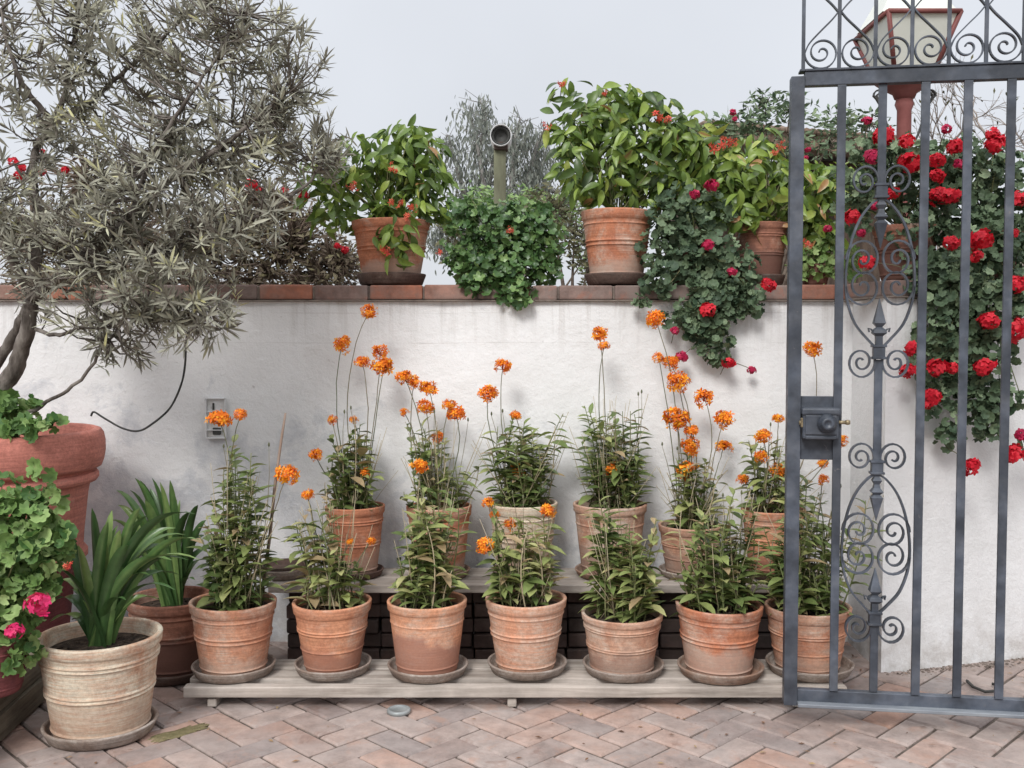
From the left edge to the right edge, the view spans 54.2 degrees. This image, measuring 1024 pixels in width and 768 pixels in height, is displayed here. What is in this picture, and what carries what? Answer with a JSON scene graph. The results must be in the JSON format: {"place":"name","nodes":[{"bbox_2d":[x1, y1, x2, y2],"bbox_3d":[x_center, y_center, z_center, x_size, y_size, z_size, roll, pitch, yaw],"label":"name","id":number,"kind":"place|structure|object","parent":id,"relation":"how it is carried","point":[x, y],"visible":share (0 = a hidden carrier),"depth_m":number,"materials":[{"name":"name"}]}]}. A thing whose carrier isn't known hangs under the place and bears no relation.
{"place":"outdoors","nodes":[
{"label":"outdoors","id":0,"kind":"place"},
{"bbox_2d":[0,641,1023,767],"bbox_3d":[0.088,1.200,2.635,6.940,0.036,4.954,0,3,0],"label":"paving","id":1,"kind":"structure","parent":0,"point":[346,732],"depth_m":3.30,"materials":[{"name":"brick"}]},
{"bbox_2d":[0,652,45,740],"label":"wooden box","id":2,"kind":"object","parent":1,"relation":"on","point":[22,703],"visible":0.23,"depth_m":3.39,"materials":[{"name":"brown wood"}]},
{"bbox_2d":[0,457,78,697],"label":"pink geranium","id":3,"kind":"object","parent":2,"relation":"on","point":[38,542],"visible":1,"depth_m":3.06,"materials":[{"name":"plant"}]},
{"bbox_2d":[30,565,74,641],"bbox_3d":[-1.940,0.903,3.763,0.588,0.465,0.588,0,3,0],"label":"upturned pot","id":4,"kind":"object","parent":1,"relation":"on","point":[63,605],"visible":0.08,"depth_m":3.72,"materials":[{"name":"ceramic"}]},
{"bbox_2d":[0,0,357,565],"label":"potted tree","id":5,"kind":"object","parent":4,"relation":"on","point":[72,455],"visible":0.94,"depth_m":3.55,"materials":[{"name":"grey plant"}]},
{"bbox_2d":[0,388,69,443],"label":"geranium","id":6,"kind":"object","parent":5,"relation":"in","point":[26,425],"visible":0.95,"depth_m":3.53,"materials":[{"name":"green plant"}]},
{"bbox_2d":[90,342,186,431],"bbox_3d":[-1.458,0.008,3.904,0.383,0.360,0.008,0,3,0],"label":"hanging cable","id":7,"kind":"object","parent":5,"relation":"hanging from","point":[163,414],"visible":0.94,"depth_m":3.91,"materials":[{"name":"black rubber"}]},
{"bbox_2d":[40,705,158,750],"bbox_3d":[-1.359,1.131,3.309,0.362,0.045,0.358,0,3,0],"label":"plant saucer","id":8,"kind":"object","parent":1,"relation":"on","point":[98,743],"visible":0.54,"depth_m":3.17,"materials":[{"name":"grey ceramic"}]},
{"bbox_2d":[38,508,198,739],"bbox_3d":[-1.281,0.766,3.292,0.547,0.751,0.388,0,3,0],"label":"potted clivia","id":9,"kind":"object","parent":1,"relation":"on","point":[97,665],"visible":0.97,"depth_m":3.23,"materials":[{"name":"ceramic"}]},
{"bbox_2d":[113,478,208,677],"bbox_3d":[-1.324,0.734,3.862,0.356,0.765,0.344,-2,3,-42],"label":"potted clivia","id":10,"kind":"object","parent":1,"relation":"on","point":[168,611],"visible":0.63,"depth_m":3.81,"materials":[{"name":"green plant"}]},
{"bbox_2d":[155,673,193,685],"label":"plant saucer","id":11,"kind":"object","parent":1,"relation":"on","point":[173,681],"visible":0.12,"depth_m":3.74,"materials":[{"name":"ceramic"}]},
{"bbox_2d":[148,723,208,742],"bbox_3d":[-1.103,1.154,3.314,0.218,0.004,0.075,-2,3,-44],"label":"moss","id":12,"kind":"object","parent":1,"relation":"on","point":[181,732],"visible":1,"depth_m":3.30,"materials":[{"name":"plant"}]},
{"bbox_2d":[0,149,361,285],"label":"dry shrub","id":13,"kind":"object","parent":1,"relation":"on","point":[336,261],"visible":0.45,"depth_m":5.00,"materials":[{"name":"brown plant"}]},
{"bbox_2d":[387,705,410,716],"bbox_3d":[-0.395,1.140,3.491,0.084,0.016,0.084,0,3,0],"label":"drain cap","id":14,"kind":"object","parent":1,"relation":"on","point":[398,710],"visible":1,"depth_m":3.48,"materials":[{"name":"white plastic"}]},
{"bbox_2d":[0,285,853,641],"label":"garden wall","id":15,"kind":"structure","parent":1,"relation":"on","point":[274,363],"depth_m":4.27,"materials":[{"name":"white paint"}]},
{"bbox_2d":[205,398,226,438],"bbox_3d":[-1.259,0.146,4.253,0.088,0.174,0.026,0,3,0],"label":"wall socket","id":16,"kind":"object","parent":15,"relation":"attached to","point":[213,431],"depth_m":4.25,"materials":[{"name":"white paint"}]},
{"bbox_2d":[357,272,425,285],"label":"plant saucer","id":17,"kind":"object","parent":15,"relation":"on","point":[384,278],"visible":0.9,"depth_m":4.26,"materials":[{"name":"ceramic"}]},
{"bbox_2d":[293,114,459,274],"bbox_3d":[-0.587,-0.809,4.341,0.748,0.725,0.398,0,3,0],"label":"potted fuchsia","id":18,"kind":"object","parent":17,"relation":"on","point":[390,232],"visible":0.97,"depth_m":4.29,"materials":[{"name":"green plant"}]},
{"bbox_2d":[437,191,569,310],"bbox_3d":[-0.039,-0.576,4.315,0.584,0.532,0.354,0,3,0],"label":"ivy geranium","id":19,"kind":"object","parent":15,"relation":"on","point":[500,265],"visible":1,"depth_m":4.25,"materials":[{"name":"green plant"}]},
{"bbox_2d":[584,272,647,285],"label":"plant saucer","id":20,"kind":"object","parent":15,"relation":"on","point":[615,278],"visible":0.75,"depth_m":4.26,"materials":[{"name":"ceramic"}]},
{"bbox_2d":[538,78,741,272],"bbox_3d":[0.573,-0.888,4.380,0.919,0.878,0.483,0,3,0],"label":"potted fuchsia","id":21,"kind":"object","parent":20,"relation":"on","point":[612,230],"visible":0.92,"depth_m":4.28,"materials":[{"name":"green plant"}]},
{"bbox_2d":[630,179,776,374],"bbox_3d":[0.791,-0.457,4.262,0.596,0.831,0.383,0,3,0],"label":"trailing geranium","id":22,"kind":"object","parent":15,"relation":"on","point":[691,258],"visible":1,"depth_m":4.18,"materials":[{"name":"green plant"}]},
{"bbox_2d":[743,274,784,284],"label":"plant saucer","id":23,"kind":"object","parent":15,"relation":"on","point":[778,279],"visible":0.27,"depth_m":4.30,"materials":[{"name":"ceramic"}]},
{"bbox_2d":[675,128,874,273],"bbox_3d":[1.123,-0.782,4.359,0.915,0.668,0.459,0,3,0],"label":"potted fuchsia","id":24,"kind":"object","parent":23,"relation":"on","point":[758,229],"visible":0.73,"depth_m":4.29,"materials":[{"name":"green plant"}]},
{"bbox_2d":[784,225,862,284],"bbox_3d":[1.357,-0.555,4.338,0.350,0.252,0.203,0,3,0],"label":"sage geranium","id":25,"kind":"object","parent":15,"relation":"on","point":[817,270],"visible":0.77,"depth_m":4.31,"materials":[{"name":"green plant"}]},
{"bbox_2d":[183,659,846,706],"bbox_3d":[0.016,1.099,3.687,2.360,0.079,0.325,0,3,0],"label":"plank bench","id":26,"kind":"object","parent":1,"relation":"on","point":[478,678],"visible":0.45,"depth_m":3.53,"materials":[{"name":"grey wood"}]},
{"bbox_2d":[191,653,275,683],"bbox_3d":[-1.020,1.041,3.672,0.301,0.038,0.299,0,3,0],"label":"plant saucer","id":27,"kind":"object","parent":26,"relation":"on","point":[229,679],"visible":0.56,"depth_m":3.56,"materials":[{"name":"grey ceramic"}]},
{"bbox_2d":[186,408,299,674],"bbox_3d":[-0.998,0.569,3.622,0.380,0.965,0.346,1,3,22],"label":"potted orchid","id":28,"kind":"object","parent":27,"relation":"on","point":[232,617],"visible":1,"depth_m":3.60,"materials":[{"name":"green plant"}]},
{"bbox_2d":[261,413,286,590],"bbox_3d":[-0.875,0.437,3.671,0.106,0.664,0.013,0,3,5],"label":"wooden stake","id":29,"kind":"object","parent":28,"relation":"in","point":[275,478],"visible":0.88,"depth_m":3.66,"materials":[{"name":"wood"}]},
{"bbox_2d":[294,652,371,681],"bbox_3d":[-0.660,1.040,3.692,0.283,0.038,0.285,0,3,0],"label":"plant saucer","id":30,"kind":"object","parent":26,"relation":"on","point":[361,669],"visible":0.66,"depth_m":3.59,"materials":[{"name":"grey ceramic"}]},
{"bbox_2d":[278,488,376,672],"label":"potted orchid","id":31,"kind":"object","parent":30,"relation":"on","point":[332,623],"visible":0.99,"depth_m":3.63,"materials":[{"name":"green plant"}]},
{"bbox_2d":[387,654,467,683],"bbox_3d":[-0.309,1.041,3.671,0.297,0.038,0.294,0,3,0],"label":"plant saucer","id":32,"kind":"object","parent":26,"relation":"on","point":[459,671],"visible":0.5,"depth_m":3.56,"materials":[{"name":"grey ceramic"}]},
{"bbox_2d":[387,458,476,674],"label":"potted orchid","id":33,"kind":"object","parent":32,"relation":"on","point":[426,615],"visible":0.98,"depth_m":3.59,"materials":[{"name":"orange ceramic"}]},
{"bbox_2d":[487,653,566,680],"bbox_3d":[0.056,1.039,3.702,0.296,0.038,0.296,0,3,0],"label":"plant saucer","id":34,"kind":"object","parent":26,"relation":"on","point":[559,665],"visible":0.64,"depth_m":3.59,"materials":[{"name":"grey ceramic"}]},
{"bbox_2d":[475,490,568,671],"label":"potted orchid","id":35,"kind":"object","parent":34,"relation":"on","point":[525,607],"visible":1,"depth_m":3.62,"materials":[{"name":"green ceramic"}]},
{"bbox_2d":[583,654,664,682],"bbox_3d":[0.410,1.040,3.682,0.300,0.038,0.300,0,3,0],"label":"plant saucer","id":36,"kind":"object","parent":26,"relation":"on","point":[655,672],"visible":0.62,"depth_m":3.56,"materials":[{"name":"grey ceramic"}]},
{"bbox_2d":[578,495,666,673],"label":"potted orchid","id":37,"kind":"object","parent":36,"relation":"on","point":[622,624],"visible":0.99,"depth_m":3.62,"materials":[{"name":"green plant"}]},
{"bbox_2d":[677,655,763,685],"bbox_3d":[0.762,1.041,3.663,0.314,0.038,0.310,0,3,0],"label":"plant saucer","id":38,"kind":"object","parent":26,"relation":"on","point":[757,670],"visible":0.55,"depth_m":3.54,"materials":[{"name":"orange ceramic"}]},
{"bbox_2d":[663,486,779,676],"bbox_3d":[0.769,0.710,3.651,0.393,0.681,0.335,2,3,37],"label":"potted orchid","id":39,"kind":"object","parent":38,"relation":"on","point":[720,620],"visible":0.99,"depth_m":3.59,"materials":[{"name":"green plant"}]},
{"bbox_2d":[765,651,854,682],"bbox_3d":[1.098,1.040,3.693,0.318,0.038,0.314,0,3,0],"label":"plant saucer","id":40,"kind":"object","parent":26,"relation":"on","point":[846,668],"visible":0.42,"depth_m":3.60,"materials":[{"name":"grey ceramic"}]},
{"bbox_2d":[746,473,885,673],"bbox_3d":[1.101,0.684,3.678,0.495,0.730,0.336,-1,3,-21],"label":"potted orchid","id":41,"kind":"object","parent":40,"relation":"on","point":[813,627],"visible":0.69,"depth_m":3.62,"materials":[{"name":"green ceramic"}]},
{"bbox_2d":[53,655,1020,763],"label":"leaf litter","id":42,"kind":"object","parent":1,"relation":"on","point":[584,743],"visible":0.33,"depth_m":3.24,"materials":[{"name":"brown plant"}]},
{"bbox_2d":[268,568,829,658],"bbox_3d":[0.158,0.952,4.097,2.258,0.332,0.303,0,3,0],"label":"plank shelf","id":43,"kind":"object","parent":1,"relation":"on","point":[379,643],"visible":0.21,"depth_m":4.02,"materials":[{"name":"brick"}]},
{"bbox_2d":[256,565,310,580],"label":"plant saucer","id":44,"kind":"object","parent":43,"relation":"on","point":[285,576],"visible":0.35,"depth_m":4.00,"materials":[{"name":"brown ceramic"}]},
{"bbox_2d":[262,558,305,571],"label":"plant saucer","id":45,"kind":"object","parent":44,"relation":"on","point":[281,565],"visible":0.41,"depth_m":4.16,"materials":[{"name":"ceramic"}]},
{"bbox_2d":[327,564,383,579],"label":"plant saucer","id":46,"kind":"object","parent":43,"relation":"on","point":[378,572],"visible":0.32,"depth_m":4.03,"materials":[{"name":"ceramic"}]},
{"bbox_2d":[308,303,397,573],"bbox_3d":[-0.637,0.224,4.068,0.322,1.101,0.296,1,3,16],"label":"potted orchid","id":47,"kind":"object","parent":46,"relation":"on","point":[347,482],"visible":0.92,"depth_m":4.04,"materials":[{"name":"green plant"}]},
{"bbox_2d":[408,564,469,580],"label":"plant saucer","id":48,"kind":"object","parent":43,"relation":"on","point":[467,568],"visible":0.18,"depth_m":4.05,"materials":[{"name":"orange ceramic"}]},
{"bbox_2d":[394,370,485,572],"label":"potted orchid","id":49,"kind":"object","parent":48,"relation":"on","point":[433,490],"visible":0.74,"depth_m":4.06,"materials":[{"name":"green plant"}]},
{"bbox_2d":[491,564,553,578],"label":"plant saucer","id":50,"kind":"object","parent":43,"relation":"on","point":[541,578],"visible":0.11,"depth_m":4.06,"materials":[{"name":"orange ceramic"}]},
{"bbox_2d":[471,357,576,573],"bbox_3d":[0.055,0.333,4.074,0.438,0.883,0.308,0,3,0],"label":"potted orchid","id":51,"kind":"object","parent":50,"relation":"on","point":[528,487],"visible":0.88,"depth_m":4.04,"materials":[{"name":"plant"}]},
{"bbox_2d":[575,564,620,579],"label":"plant saucer","id":52,"kind":"object","parent":43,"relation":"on","point":[578,568],"visible":0.19,"depth_m":4.04,"materials":[{"name":"orange ceramic"}]},
{"bbox_2d":[569,326,655,574],"bbox_3d":[0.415,0.268,4.071,0.366,1.012,0.338,0,3,0],"label":"potted orchid","id":53,"kind":"object","parent":52,"relation":"on","point":[619,474],"visible":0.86,"depth_m":4.04,"materials":[{"name":"green plant"}]},
{"bbox_2d":[659,563,719,578],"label":"plant saucer","id":54,"kind":"object","parent":43,"relation":"on","point":[663,571],"visible":0.2,"depth_m":4.03,"materials":[{"name":"grey ceramic"}]},
{"bbox_2d":[646,309,735,574],"bbox_3d":[0.727,0.236,4.064,0.383,1.076,0.280,-1,3,-29],"label":"potted orchid","id":55,"kind":"object","parent":54,"relation":"on","point":[685,471],"visible":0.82,"depth_m":4.04,"materials":[{"name":"green plant"}]},
{"bbox_2d":[745,563,769,580],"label":"plant saucer","id":56,"kind":"object","parent":43,"relation":"on","point":[762,578],"visible":0.06,"depth_m":4.00,"materials":[{"name":"ceramic"}]},
{"bbox_2d":[730,341,848,573],"bbox_3d":[1.125,0.299,4.078,0.457,0.951,0.306,0,3,0],"label":"potted orchid","id":57,"kind":"object","parent":56,"relation":"on","point":[775,511],"visible":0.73,"depth_m":4.04,"materials":[{"name":"plant"}]},
{"bbox_2d":[782,0,1023,718],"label":"iron gate","id":58,"kind":"structure","parent":1,"relation":"on","point":[813,427],"depth_m":3.27,"materials":[{"name":"grey metal"}]},
{"bbox_2d":[853,0,963,218],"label":"street lantern","id":59,"kind":"object","parent":1,"relation":"on","point":[892,14],"visible":0.43,"depth_m":4.99,"materials":[{"name":"white paint"}]},
{"bbox_2d":[847,280,1023,672],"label":"wall pier","id":60,"kind":"structure","parent":1,"relation":"on","point":[938,535],"depth_m":3.98,"materials":[{"name":"white paint"}]},
{"bbox_2d":[829,116,948,299],"bbox_3d":[1.527,-0.684,3.982,0.478,0.714,0.395,0,3,0],"label":"red geranium","id":61,"kind":"object","parent":60,"relation":"on","point":[905,151],"visible":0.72,"depth_m":3.97,"materials":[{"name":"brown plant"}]},
{"bbox_2d":[898,124,1023,476],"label":"red geranium","id":62,"kind":"object","parent":60,"relation":"on","point":[986,271],"visible":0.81,"depth_m":3.82,"materials":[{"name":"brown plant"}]},
{"bbox_2d":[884,657,1023,675],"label":"crumbled plaster","id":63,"kind":"object","parent":1,"relation":"on","point":[968,665],"visible":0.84,"depth_m":3.98,"materials":[{"name":"grey paint"}]},
{"bbox_2d":[966,680,993,692],"bbox_3d":[1.769,1.125,3.721,0.121,0.012,0.123,0,3,0],"label":"iron hook","id":64,"kind":"object","parent":1,"relation":"on","point":[969,683],"visible":0.65,"depth_m":3.70,"materials":[{"name":"black metal"}]},
{"bbox_2d":[0,0,1023,285],"label":"sky","id":65,"kind":"structure","parent":0,"point":[394,61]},
{"label":"ground","id":66,"kind":"structure","parent":0,"visible":0},
{"bbox_2d":[490,124,511,241],"bbox_3d":[-0.072,-0.335,6.607,0.139,2.688,0.230,0,3,0],"label":"vent pipe","id":67,"kind":"object","parent":66,"relation":"on","point":[501,137],"visible":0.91,"depth_m":6.50,"materials":[{"name":"grey plastic"}]},
{"bbox_2d":[424,89,584,274],"bbox_3d":[-0.203,-3.445,24.126,4.412,7.412,3.692,-2,3,-37],"label":"weeping gum tree","id":68,"kind":"object","parent":66,"relation":"on","point":[528,176],"visible":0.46,"depth_m":23.13,"materials":[{"name":"grey plant"}]},
{"bbox_2d":[435,180,592,284],"bbox_3d":[0.051,-0.094,5.992,1.068,2.262,0.304,0,3,0],"label":"grey shrub","id":69,"kind":"object","parent":66,"relation":"on","point":[580,261],"visible":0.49,"depth_m":5.95,"materials":[{"name":"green plant"}]},
{"bbox_2d":[461,173,586,284],"bbox_3d":[0.189,-0.486,9.004,1.378,2.780,0.639,0,3,0],"label":"pale shrub","id":70,"kind":"object","parent":66,"relation":"on","point":[484,191],"visible":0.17,"depth_m":8.90,"materials":[{"name":"green plant"}]},
{"bbox_2d":[671,120,895,300],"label":"shrub","id":71,"kind":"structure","parent":66,"relation":"on","point":[869,236],"depth_m":8.98,"materials":[{"name":"green plant"}]},
{"bbox_2d":[697,87,896,284],"bbox_3d":[2.002,-0.579,7.272,1.552,3.119,0.460,0,3,0],"label":"bougainvillea","id":72,"kind":"object","parent":66,"relation":"on","point":[763,116],"visible":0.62,"depth_m":7.19,"materials":[{"name":"green plant"}]},
{"bbox_2d":[895,55,1023,264],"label":"bare tree","id":73,"kind":"object","parent":66,"relation":"on","point":[979,126],"visible":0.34,"depth_m":8.27,"materials":[{"name":"grey plant"}]}
]}

